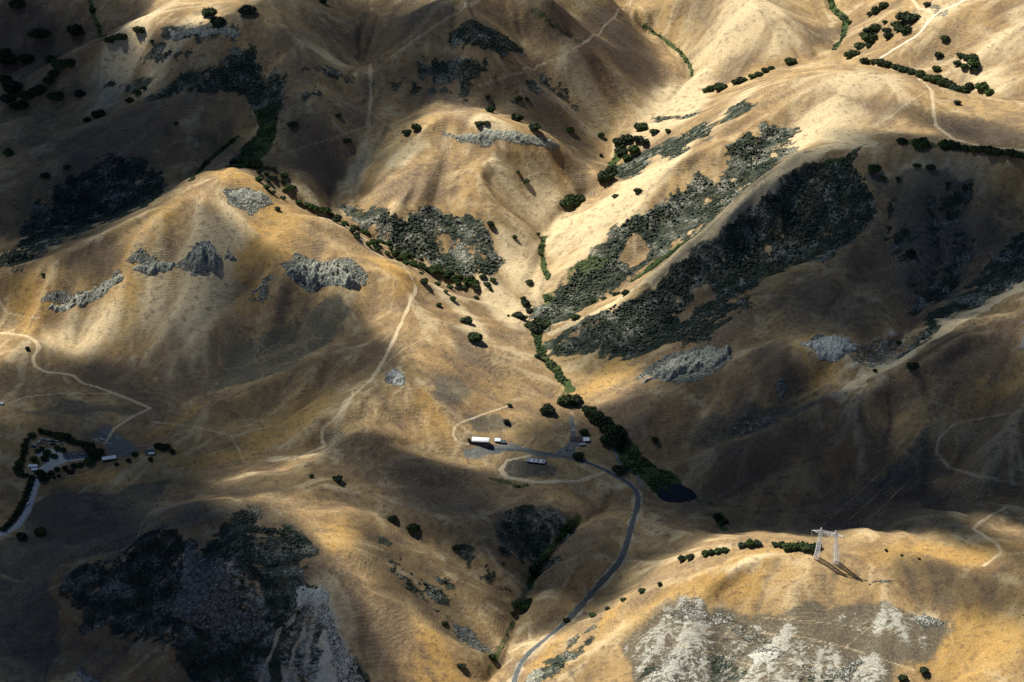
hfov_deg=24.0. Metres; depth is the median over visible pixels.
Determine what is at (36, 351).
dirt road
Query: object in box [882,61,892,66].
oak tree
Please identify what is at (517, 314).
oak tree
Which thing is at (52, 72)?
oak tree
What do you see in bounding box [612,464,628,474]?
oak tree
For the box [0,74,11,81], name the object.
oak tree
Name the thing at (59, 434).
oak tree
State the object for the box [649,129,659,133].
oak tree
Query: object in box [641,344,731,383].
rock outcrop
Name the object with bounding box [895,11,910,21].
oak tree
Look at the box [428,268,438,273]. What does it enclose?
oak tree
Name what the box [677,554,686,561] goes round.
oak tree
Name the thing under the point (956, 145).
oak tree
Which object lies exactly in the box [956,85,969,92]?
oak tree
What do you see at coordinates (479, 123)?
oak tree
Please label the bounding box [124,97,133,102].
oak tree
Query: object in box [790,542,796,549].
oak tree
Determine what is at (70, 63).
oak tree
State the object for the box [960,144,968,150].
oak tree
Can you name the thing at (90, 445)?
oak tree
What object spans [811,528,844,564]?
power pylon
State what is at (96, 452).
oak tree
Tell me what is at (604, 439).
oak tree
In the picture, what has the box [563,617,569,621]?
oak tree
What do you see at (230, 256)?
rock outcrop
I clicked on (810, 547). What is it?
oak tree
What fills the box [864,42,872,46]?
oak tree
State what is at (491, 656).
oak tree
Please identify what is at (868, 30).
oak tree
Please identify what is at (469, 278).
oak tree
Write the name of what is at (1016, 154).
oak tree
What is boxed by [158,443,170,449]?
oak tree
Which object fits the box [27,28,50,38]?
oak tree
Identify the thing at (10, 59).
oak tree
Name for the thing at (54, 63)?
oak tree
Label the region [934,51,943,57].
oak tree
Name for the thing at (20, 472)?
oak tree
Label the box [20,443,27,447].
oak tree
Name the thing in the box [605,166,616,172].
oak tree
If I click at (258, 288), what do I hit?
rock outcrop
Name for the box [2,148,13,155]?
oak tree
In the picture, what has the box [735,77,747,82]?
oak tree
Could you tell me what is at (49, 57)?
oak tree
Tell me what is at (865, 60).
oak tree
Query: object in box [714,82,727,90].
oak tree
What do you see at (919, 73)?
oak tree
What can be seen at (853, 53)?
oak tree
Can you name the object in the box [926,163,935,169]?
oak tree
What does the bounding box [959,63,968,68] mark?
oak tree
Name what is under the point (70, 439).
oak tree
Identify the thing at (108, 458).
shed
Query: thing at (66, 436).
oak tree
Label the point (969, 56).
oak tree
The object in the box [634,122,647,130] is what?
oak tree
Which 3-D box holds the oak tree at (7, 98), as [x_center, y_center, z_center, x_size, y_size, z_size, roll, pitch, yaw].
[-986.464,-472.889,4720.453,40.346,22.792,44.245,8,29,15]
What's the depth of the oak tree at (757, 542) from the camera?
3349.22 m
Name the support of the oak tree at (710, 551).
on the hills
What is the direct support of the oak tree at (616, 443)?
on the hills
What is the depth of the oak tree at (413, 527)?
3512.71 m
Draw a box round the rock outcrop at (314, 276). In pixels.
[285,259,360,290]
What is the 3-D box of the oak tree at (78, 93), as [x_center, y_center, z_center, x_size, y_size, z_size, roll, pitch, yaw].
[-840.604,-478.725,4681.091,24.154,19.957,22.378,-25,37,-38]
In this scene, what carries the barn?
on the hills
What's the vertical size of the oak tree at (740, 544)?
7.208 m
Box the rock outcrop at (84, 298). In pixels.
[47,274,123,312]
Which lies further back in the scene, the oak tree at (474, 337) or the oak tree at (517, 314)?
the oak tree at (517, 314)
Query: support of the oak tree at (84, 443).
on the hills
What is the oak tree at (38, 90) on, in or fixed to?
on the hills
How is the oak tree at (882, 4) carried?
on the hills
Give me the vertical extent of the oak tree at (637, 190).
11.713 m
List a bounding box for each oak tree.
[0,48,11,56]
[0,53,16,64]
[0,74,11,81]
[0,93,16,102]
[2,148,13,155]
[3,79,23,93]
[8,0,25,8]
[9,100,28,109]
[12,465,22,470]
[14,460,23,464]
[14,469,24,475]
[14,509,20,514]
[15,532,27,540]
[16,90,34,99]
[17,53,33,62]
[18,501,25,506]
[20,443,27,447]
[20,448,27,452]
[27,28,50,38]
[27,432,36,436]
[28,84,45,95]
[34,469,44,474]
[34,527,45,535]
[37,471,47,480]
[39,172,49,177]
[40,454,48,460]
[42,77,54,84]
[42,448,50,454]
[43,54,54,61]
[47,69,58,76]
[47,90,63,100]
[49,58,62,68]
[51,431,58,437]
[56,432,65,438]
[59,58,74,67]
[62,433,71,439]
[66,23,82,34]
[66,437,75,442]
[74,89,85,97]
[76,462,83,466]
[81,441,89,447]
[82,117,90,122]
[83,442,95,450]
[83,456,95,465]
[86,448,103,456]
[91,108,105,117]
[103,37,113,42]
[109,34,116,40]
[115,32,127,39]
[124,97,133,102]
[132,26,145,32]
[133,89,141,94]
[153,442,160,448]
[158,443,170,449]
[201,7,216,16]
[208,16,226,25]
[229,159,238,164]
[238,4,256,13]
[242,158,257,167]
[255,159,262,167]
[255,176,262,181]
[280,173,288,177]
[284,184,293,189]
[286,121,298,126]
[311,205,319,210]
[320,207,332,214]
[332,475,342,481]
[343,138,351,142]
[387,515,397,522]
[402,129,411,134]
[406,523,420,532]
[411,123,420,130]
[420,278,428,283]
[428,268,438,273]
[456,663,465,668]
[459,316,472,324]
[463,275,472,281]
[467,331,482,341]
[474,121,483,125]
[485,104,495,112]
[487,221,494,225]
[488,654,495,659]
[511,112,524,121]
[511,311,524,317]
[511,599,523,607]
[514,96,522,100]
[519,600,529,609]
[521,299,529,305]
[523,321,532,327]
[523,598,532,603]
[525,279,532,283]
[528,122,540,130]
[528,323,542,332]
[532,317,542,323]
[534,353,541,357]
[537,319,550,328]
[539,403,555,413]
[556,393,574,404]
[559,198,573,208]
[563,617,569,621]
[564,194,575,201]
[566,126,574,132]
[569,314,580,319]
[569,393,582,404]
[572,451,585,459]
[576,194,585,201]
[579,428,588,434]
[581,405,596,413]
[588,410,603,418]
[588,416,595,422]
[595,415,613,427]
[597,132,604,136]
[597,170,616,180]
[599,434,615,444]
[602,423,622,435]
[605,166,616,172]
[609,425,627,440]
[611,438,624,446]
[612,137,624,144]
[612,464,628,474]
[614,143,625,148]
[614,147,627,154]
[620,133,633,141]
[621,289,629,294]
[622,154,632,160]
[628,144,639,152]
[632,136,642,142]
[633,188,641,192]
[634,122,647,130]
[638,588,645,592]
[640,138,648,144]
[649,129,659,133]
[651,437,658,441]
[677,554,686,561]
[685,553,694,560]
[701,550,708,556]
[705,85,714,90]
[707,549,715,554]
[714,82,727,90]
[714,514,721,520]
[714,547,722,553]
[721,518,728,523]
[721,547,729,552]
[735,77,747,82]
[738,542,746,546]
[744,538,753,545]
[748,74,755,78]
[753,539,761,545]
[754,72,763,75]
[761,68,768,72]
[782,542,791,550]
[784,57,796,64]
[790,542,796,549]
[794,540,804,550]
[801,542,808,550]
[805,543,816,551]
[843,51,852,58]
[849,49,860,56]
[853,42,864,48]
[859,57,868,64]
[861,33,877,42]
[862,27,873,32]
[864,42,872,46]
[868,163,881,172]
[869,23,880,30]
[871,6,881,13]
[874,58,884,64]
[878,1,888,7]
[881,27,891,32]
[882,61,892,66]
[883,32,893,39]
[890,20,902,26]
[890,64,900,69]
[894,25,900,31]
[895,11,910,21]
[896,137,907,143]
[897,65,909,72]
[897,674,908,681]
[898,25,912,33]
[904,13,920,20]
[905,248,915,256]
[906,362,918,369]
[907,68,915,74]
[911,137,929,147]
[912,163,921,167]
[913,70,925,77]
[919,666,928,674]
[921,74,929,79]
[923,1,930,5]
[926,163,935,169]
[928,74,942,81]
[932,65,940,70]
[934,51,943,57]
[936,77,948,84]
[937,139,948,147]
[940,35,949,39]
[945,80,955,86]
[945,139,954,147]
[948,84,962,90]
[951,141,960,149]
[952,60,961,65]
[953,100,961,104]
[956,52,965,56]
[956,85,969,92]
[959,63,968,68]
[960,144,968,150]
[964,53,978,59]
[964,82,973,89]
[967,57,979,66]
[967,66,978,70]
[968,145,976,151]
[975,81,988,89]
[976,145,986,151]
[983,145,994,154]
[984,88,994,94]
[993,147,1003,155]
[1003,148,1015,156]
[1013,151,1022,157]
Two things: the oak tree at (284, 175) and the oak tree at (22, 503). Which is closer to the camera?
the oak tree at (22, 503)
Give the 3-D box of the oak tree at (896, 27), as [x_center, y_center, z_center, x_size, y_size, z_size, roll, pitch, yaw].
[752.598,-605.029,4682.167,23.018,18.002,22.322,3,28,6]
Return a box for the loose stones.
[50,3,941,681]
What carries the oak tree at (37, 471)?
on the hills
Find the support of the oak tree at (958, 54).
on the hills
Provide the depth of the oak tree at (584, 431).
3786.64 m
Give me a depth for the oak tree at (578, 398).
3863.48 m
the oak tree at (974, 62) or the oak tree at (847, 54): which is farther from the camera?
the oak tree at (847, 54)
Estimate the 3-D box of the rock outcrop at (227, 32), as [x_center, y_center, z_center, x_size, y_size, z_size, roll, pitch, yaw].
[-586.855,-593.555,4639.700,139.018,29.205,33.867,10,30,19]
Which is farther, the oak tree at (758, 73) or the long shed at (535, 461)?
the oak tree at (758, 73)
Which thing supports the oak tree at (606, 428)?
on the hills
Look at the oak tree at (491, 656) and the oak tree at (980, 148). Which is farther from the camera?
the oak tree at (980, 148)
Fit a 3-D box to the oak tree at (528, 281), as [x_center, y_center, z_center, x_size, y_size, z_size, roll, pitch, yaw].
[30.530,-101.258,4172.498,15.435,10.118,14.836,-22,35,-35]
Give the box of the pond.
[657,484,696,501]
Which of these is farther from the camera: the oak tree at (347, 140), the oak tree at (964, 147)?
the oak tree at (347, 140)
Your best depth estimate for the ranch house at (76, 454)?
3756.12 m
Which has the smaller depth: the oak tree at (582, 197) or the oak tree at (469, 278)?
the oak tree at (469, 278)
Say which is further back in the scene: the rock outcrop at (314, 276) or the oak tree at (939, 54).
the oak tree at (939, 54)
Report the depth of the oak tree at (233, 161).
4341.84 m
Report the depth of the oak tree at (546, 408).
3826.78 m
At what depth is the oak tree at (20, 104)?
4688.86 m
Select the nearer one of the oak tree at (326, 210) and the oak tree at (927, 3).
the oak tree at (326, 210)
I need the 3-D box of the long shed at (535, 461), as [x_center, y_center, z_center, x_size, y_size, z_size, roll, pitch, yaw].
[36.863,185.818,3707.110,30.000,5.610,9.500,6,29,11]
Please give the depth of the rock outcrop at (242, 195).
4162.27 m
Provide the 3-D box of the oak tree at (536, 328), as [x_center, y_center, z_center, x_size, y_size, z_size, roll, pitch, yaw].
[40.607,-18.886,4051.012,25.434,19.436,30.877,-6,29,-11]
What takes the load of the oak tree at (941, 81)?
on the hills
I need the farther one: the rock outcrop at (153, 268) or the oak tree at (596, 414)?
the rock outcrop at (153, 268)
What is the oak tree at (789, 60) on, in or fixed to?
on the hills
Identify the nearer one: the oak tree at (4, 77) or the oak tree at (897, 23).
the oak tree at (897, 23)
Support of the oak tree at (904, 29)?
on the hills
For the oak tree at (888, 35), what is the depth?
4675.65 m
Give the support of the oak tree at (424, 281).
on the hills
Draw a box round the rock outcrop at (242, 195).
[229,188,267,203]
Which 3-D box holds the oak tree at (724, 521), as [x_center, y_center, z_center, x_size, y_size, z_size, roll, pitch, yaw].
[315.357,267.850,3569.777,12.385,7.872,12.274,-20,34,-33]
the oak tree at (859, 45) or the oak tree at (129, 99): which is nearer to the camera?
the oak tree at (129, 99)
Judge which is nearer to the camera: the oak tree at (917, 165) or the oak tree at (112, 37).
the oak tree at (917, 165)
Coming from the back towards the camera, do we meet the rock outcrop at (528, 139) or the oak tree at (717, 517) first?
the rock outcrop at (528, 139)
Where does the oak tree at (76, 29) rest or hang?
on the hills
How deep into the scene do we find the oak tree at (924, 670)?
3173.88 m
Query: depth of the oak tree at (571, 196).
4395.50 m
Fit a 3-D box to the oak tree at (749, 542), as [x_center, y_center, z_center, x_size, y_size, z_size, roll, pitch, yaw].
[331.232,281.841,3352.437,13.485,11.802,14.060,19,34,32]
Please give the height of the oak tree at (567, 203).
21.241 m
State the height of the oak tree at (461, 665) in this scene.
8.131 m
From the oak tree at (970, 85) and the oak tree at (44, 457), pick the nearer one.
the oak tree at (44, 457)
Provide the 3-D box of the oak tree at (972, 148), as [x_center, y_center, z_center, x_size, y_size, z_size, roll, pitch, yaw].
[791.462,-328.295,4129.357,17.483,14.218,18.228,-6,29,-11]
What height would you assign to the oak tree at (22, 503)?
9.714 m
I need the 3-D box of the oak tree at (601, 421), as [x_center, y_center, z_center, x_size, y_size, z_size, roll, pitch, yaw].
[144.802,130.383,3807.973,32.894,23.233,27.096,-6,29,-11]
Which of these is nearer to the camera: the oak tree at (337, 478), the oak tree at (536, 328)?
the oak tree at (337, 478)
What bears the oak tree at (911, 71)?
on the hills
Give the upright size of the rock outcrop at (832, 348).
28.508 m
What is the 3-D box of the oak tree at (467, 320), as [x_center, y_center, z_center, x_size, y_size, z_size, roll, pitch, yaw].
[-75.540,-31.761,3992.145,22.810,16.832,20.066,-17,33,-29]
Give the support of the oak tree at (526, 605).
on the hills
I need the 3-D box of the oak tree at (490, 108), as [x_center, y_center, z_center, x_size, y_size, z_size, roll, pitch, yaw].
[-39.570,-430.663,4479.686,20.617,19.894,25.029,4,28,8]
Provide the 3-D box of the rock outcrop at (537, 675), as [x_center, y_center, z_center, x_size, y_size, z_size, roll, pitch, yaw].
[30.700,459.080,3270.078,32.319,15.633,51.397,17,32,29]
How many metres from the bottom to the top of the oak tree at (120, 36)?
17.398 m
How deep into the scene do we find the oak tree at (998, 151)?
4098.66 m
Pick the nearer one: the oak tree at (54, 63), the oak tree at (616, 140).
the oak tree at (616, 140)
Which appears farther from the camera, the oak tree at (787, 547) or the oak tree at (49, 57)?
the oak tree at (49, 57)
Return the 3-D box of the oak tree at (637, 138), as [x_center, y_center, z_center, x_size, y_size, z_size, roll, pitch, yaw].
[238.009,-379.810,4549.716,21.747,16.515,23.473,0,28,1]
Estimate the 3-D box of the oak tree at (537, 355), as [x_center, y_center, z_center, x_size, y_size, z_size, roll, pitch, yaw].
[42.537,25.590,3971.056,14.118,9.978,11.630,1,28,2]
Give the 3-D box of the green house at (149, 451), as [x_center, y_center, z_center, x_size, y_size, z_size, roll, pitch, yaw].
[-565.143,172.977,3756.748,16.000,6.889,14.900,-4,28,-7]
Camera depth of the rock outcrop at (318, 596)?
3318.91 m
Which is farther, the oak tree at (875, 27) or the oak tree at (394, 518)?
the oak tree at (875, 27)
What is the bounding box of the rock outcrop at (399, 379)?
[391,370,405,385]
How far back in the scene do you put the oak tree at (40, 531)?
3580.57 m
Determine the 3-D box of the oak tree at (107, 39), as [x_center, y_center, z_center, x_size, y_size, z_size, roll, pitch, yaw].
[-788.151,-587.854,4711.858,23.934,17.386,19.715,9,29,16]
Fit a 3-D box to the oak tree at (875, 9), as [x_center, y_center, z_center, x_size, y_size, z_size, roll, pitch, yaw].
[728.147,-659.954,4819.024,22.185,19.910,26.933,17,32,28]
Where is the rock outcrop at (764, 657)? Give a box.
[748,652,778,665]
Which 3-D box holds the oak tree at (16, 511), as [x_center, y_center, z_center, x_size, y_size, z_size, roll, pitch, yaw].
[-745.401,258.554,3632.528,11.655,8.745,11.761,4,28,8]
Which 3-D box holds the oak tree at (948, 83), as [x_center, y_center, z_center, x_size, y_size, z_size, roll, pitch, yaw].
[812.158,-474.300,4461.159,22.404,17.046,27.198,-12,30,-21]
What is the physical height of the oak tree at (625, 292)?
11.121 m
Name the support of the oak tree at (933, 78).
on the hills
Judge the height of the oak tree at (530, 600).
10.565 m
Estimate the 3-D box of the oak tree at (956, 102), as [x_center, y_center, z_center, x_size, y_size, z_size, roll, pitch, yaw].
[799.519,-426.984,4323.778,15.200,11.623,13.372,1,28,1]
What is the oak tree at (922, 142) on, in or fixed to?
on the hills
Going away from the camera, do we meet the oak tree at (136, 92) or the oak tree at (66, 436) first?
the oak tree at (66, 436)
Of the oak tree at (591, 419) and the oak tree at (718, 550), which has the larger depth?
the oak tree at (591, 419)
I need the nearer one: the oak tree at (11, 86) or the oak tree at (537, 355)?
the oak tree at (537, 355)
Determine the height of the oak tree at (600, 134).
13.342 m
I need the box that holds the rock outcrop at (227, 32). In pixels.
[178,26,239,37]
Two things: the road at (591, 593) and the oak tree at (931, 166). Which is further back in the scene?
the oak tree at (931, 166)
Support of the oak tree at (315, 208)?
on the hills
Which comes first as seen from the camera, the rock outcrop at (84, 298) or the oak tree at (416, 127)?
the rock outcrop at (84, 298)
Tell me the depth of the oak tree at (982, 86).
4415.70 m
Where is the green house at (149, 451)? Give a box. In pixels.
[144,449,154,454]
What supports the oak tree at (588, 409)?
on the hills
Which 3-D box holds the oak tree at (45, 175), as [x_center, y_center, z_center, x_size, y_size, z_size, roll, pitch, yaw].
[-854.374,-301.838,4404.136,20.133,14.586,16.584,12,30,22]
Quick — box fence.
[44,471,180,680]
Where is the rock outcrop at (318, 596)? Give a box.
[296,584,329,611]
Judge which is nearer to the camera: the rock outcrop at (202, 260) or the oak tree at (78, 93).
the rock outcrop at (202, 260)
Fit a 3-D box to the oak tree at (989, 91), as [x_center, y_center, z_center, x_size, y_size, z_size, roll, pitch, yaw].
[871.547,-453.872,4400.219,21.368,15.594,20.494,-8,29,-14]
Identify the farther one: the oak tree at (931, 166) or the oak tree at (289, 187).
the oak tree at (289, 187)
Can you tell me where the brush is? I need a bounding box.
[0,20,1023,681]
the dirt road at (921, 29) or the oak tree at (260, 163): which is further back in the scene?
the dirt road at (921, 29)
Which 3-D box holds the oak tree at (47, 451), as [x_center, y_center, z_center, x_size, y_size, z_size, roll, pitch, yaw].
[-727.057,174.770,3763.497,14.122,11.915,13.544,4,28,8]
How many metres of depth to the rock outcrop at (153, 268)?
4051.77 m
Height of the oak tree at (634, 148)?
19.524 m
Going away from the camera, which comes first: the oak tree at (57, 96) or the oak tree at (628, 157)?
the oak tree at (628, 157)
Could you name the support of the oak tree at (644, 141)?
on the hills
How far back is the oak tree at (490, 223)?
4251.91 m
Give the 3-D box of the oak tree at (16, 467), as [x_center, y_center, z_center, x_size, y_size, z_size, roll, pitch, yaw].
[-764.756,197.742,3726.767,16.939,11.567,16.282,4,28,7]
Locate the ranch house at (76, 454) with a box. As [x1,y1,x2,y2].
[65,451,87,458]
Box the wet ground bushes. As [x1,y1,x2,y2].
[89,0,848,636]
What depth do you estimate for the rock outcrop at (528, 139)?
4414.94 m
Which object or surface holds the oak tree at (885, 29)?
on the hills
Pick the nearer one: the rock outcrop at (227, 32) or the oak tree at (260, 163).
the oak tree at (260, 163)
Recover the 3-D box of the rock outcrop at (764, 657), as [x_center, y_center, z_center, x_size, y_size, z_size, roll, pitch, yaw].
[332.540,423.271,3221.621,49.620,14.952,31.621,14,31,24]
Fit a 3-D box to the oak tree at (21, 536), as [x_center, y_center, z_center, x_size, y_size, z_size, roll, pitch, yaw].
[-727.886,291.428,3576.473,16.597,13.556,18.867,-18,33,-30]
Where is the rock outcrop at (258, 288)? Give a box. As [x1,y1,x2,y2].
[251,282,272,291]
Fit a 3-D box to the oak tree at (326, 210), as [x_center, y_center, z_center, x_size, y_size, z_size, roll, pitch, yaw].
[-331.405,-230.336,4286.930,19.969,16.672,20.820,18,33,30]
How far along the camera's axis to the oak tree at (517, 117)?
4468.73 m
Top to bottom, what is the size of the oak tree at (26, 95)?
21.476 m
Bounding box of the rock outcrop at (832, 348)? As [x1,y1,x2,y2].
[802,334,856,361]
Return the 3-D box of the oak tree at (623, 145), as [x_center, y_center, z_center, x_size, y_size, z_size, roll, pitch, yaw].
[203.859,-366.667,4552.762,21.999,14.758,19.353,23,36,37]
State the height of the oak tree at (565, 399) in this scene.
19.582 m
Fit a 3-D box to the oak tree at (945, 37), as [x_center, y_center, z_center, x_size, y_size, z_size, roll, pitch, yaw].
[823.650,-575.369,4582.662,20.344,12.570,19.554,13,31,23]
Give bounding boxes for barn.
[472,437,489,447]
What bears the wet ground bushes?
on the hills
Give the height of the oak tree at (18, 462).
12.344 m
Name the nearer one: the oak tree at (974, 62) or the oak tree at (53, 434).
the oak tree at (53, 434)
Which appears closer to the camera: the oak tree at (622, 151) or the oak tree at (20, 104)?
the oak tree at (622, 151)
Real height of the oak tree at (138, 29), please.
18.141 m
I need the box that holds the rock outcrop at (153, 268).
[132,261,174,275]
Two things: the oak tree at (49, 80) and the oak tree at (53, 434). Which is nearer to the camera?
the oak tree at (53, 434)
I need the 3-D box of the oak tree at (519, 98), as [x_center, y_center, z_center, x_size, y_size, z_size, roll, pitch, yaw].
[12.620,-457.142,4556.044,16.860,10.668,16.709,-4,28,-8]
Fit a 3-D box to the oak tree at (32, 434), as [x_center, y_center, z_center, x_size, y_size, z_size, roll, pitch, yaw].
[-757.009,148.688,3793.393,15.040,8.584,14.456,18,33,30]
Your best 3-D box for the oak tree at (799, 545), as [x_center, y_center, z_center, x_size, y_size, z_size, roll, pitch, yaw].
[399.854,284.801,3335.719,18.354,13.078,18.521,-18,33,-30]
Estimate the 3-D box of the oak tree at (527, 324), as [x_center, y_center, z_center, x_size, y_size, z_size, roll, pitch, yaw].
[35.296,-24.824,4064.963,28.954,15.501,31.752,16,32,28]
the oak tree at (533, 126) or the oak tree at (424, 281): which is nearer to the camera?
the oak tree at (424, 281)
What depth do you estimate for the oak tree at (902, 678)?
3165.88 m
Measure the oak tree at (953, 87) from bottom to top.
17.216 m
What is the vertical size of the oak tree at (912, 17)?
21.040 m
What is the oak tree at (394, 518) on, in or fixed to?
on the hills
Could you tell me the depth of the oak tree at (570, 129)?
4557.95 m
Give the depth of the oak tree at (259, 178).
4209.26 m
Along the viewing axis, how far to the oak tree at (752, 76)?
4654.55 m
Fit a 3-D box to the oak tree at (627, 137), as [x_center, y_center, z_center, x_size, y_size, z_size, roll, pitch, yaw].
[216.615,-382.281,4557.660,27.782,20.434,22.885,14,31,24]
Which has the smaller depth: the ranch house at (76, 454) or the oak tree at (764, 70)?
the ranch house at (76, 454)
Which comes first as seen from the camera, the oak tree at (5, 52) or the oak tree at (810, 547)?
the oak tree at (810, 547)
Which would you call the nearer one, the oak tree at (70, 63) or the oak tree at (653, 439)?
the oak tree at (653, 439)
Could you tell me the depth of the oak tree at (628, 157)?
4513.65 m
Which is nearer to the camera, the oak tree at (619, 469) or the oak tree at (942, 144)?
the oak tree at (619, 469)
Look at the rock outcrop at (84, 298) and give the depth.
4049.25 m
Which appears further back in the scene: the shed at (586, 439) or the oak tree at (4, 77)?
the oak tree at (4, 77)
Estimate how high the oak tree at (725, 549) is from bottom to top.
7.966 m
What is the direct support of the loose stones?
on the hills
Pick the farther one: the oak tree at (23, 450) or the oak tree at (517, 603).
the oak tree at (23, 450)
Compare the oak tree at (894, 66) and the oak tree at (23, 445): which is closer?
the oak tree at (23, 445)
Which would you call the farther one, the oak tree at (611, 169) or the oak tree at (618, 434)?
the oak tree at (611, 169)
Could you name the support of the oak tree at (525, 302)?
on the hills
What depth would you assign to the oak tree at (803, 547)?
3326.07 m
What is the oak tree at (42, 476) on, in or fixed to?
on the hills
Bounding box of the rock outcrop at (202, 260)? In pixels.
[182,246,221,273]
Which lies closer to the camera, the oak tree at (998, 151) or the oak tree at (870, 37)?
the oak tree at (998, 151)
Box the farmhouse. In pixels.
[570,436,582,441]
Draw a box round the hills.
[0,0,1023,681]
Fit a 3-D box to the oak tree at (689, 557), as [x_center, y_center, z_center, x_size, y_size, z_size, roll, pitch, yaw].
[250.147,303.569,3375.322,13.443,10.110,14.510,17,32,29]
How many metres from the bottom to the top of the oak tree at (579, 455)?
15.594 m
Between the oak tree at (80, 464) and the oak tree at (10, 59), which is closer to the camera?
the oak tree at (80, 464)
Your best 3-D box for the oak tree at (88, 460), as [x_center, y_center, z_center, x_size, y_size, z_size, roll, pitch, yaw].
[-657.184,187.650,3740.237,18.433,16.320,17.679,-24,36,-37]
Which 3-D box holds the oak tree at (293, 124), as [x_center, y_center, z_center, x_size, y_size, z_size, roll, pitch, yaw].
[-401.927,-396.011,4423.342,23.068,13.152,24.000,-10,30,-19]
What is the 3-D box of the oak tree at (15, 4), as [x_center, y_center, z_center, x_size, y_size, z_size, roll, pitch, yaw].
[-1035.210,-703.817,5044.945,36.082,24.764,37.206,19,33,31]
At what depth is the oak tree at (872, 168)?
4124.18 m
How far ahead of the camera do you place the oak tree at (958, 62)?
4508.02 m
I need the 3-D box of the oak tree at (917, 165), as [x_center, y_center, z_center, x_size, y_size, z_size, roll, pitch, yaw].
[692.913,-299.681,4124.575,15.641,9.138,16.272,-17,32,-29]
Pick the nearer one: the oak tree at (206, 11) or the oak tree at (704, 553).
the oak tree at (704, 553)
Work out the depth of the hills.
3908.71 m
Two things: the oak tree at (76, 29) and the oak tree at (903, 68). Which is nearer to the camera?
the oak tree at (903, 68)
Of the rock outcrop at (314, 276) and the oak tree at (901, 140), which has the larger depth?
the oak tree at (901, 140)
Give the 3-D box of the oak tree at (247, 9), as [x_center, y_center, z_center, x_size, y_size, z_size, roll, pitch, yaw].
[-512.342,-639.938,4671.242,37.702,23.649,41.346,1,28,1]
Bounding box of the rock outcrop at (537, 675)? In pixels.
[526,667,544,681]
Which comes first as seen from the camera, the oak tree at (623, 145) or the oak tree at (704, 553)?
the oak tree at (704, 553)
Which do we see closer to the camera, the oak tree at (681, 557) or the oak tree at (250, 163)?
the oak tree at (681, 557)
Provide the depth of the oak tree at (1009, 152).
4090.11 m
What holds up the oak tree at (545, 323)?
on the hills
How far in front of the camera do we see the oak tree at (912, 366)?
3704.20 m
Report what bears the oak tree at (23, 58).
on the hills
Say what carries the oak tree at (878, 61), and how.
on the hills
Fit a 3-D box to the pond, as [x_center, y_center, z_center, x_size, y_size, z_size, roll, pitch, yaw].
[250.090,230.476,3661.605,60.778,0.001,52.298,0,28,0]
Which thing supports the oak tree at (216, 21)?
on the hills
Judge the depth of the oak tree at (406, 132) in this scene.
4430.06 m
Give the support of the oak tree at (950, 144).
on the hills
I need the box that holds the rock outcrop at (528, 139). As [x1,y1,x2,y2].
[446,128,559,148]
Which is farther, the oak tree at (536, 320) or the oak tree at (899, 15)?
the oak tree at (899, 15)
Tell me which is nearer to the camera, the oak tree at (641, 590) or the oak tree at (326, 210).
the oak tree at (641, 590)
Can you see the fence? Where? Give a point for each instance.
(95, 554)
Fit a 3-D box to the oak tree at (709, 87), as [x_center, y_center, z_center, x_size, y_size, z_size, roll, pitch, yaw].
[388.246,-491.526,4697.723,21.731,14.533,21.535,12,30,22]
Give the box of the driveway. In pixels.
[0,467,44,535]
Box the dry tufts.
[5,4,1023,681]
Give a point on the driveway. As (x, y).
(21, 519)
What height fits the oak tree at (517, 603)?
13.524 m
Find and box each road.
[0,332,150,408]
[487,447,640,681]
[880,0,965,57]
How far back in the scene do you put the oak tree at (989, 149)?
4105.28 m
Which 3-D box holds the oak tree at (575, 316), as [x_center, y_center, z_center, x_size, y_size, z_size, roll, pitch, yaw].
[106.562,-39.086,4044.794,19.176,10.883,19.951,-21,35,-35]
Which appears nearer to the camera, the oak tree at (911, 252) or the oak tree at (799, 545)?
the oak tree at (799, 545)
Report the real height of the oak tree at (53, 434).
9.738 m
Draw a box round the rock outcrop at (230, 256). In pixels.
[226,253,236,260]
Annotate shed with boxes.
[102,455,115,461]
[526,458,545,464]
[583,437,589,442]
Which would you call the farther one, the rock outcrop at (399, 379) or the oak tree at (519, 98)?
the oak tree at (519, 98)
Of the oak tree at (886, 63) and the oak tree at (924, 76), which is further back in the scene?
the oak tree at (886, 63)
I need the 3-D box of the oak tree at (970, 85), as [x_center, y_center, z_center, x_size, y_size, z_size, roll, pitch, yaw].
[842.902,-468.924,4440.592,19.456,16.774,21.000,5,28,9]
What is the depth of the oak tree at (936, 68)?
4516.39 m
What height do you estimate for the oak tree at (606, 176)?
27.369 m
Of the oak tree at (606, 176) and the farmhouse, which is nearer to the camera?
the farmhouse
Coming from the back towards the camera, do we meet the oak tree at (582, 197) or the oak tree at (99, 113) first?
the oak tree at (99, 113)
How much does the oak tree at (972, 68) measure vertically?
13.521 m
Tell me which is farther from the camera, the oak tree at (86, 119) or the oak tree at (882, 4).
the oak tree at (882, 4)
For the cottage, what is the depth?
3733.02 m
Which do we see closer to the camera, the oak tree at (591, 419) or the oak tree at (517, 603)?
the oak tree at (517, 603)
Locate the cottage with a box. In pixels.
[28,464,37,467]
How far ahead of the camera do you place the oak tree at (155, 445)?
3766.42 m
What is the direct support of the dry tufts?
on the hills

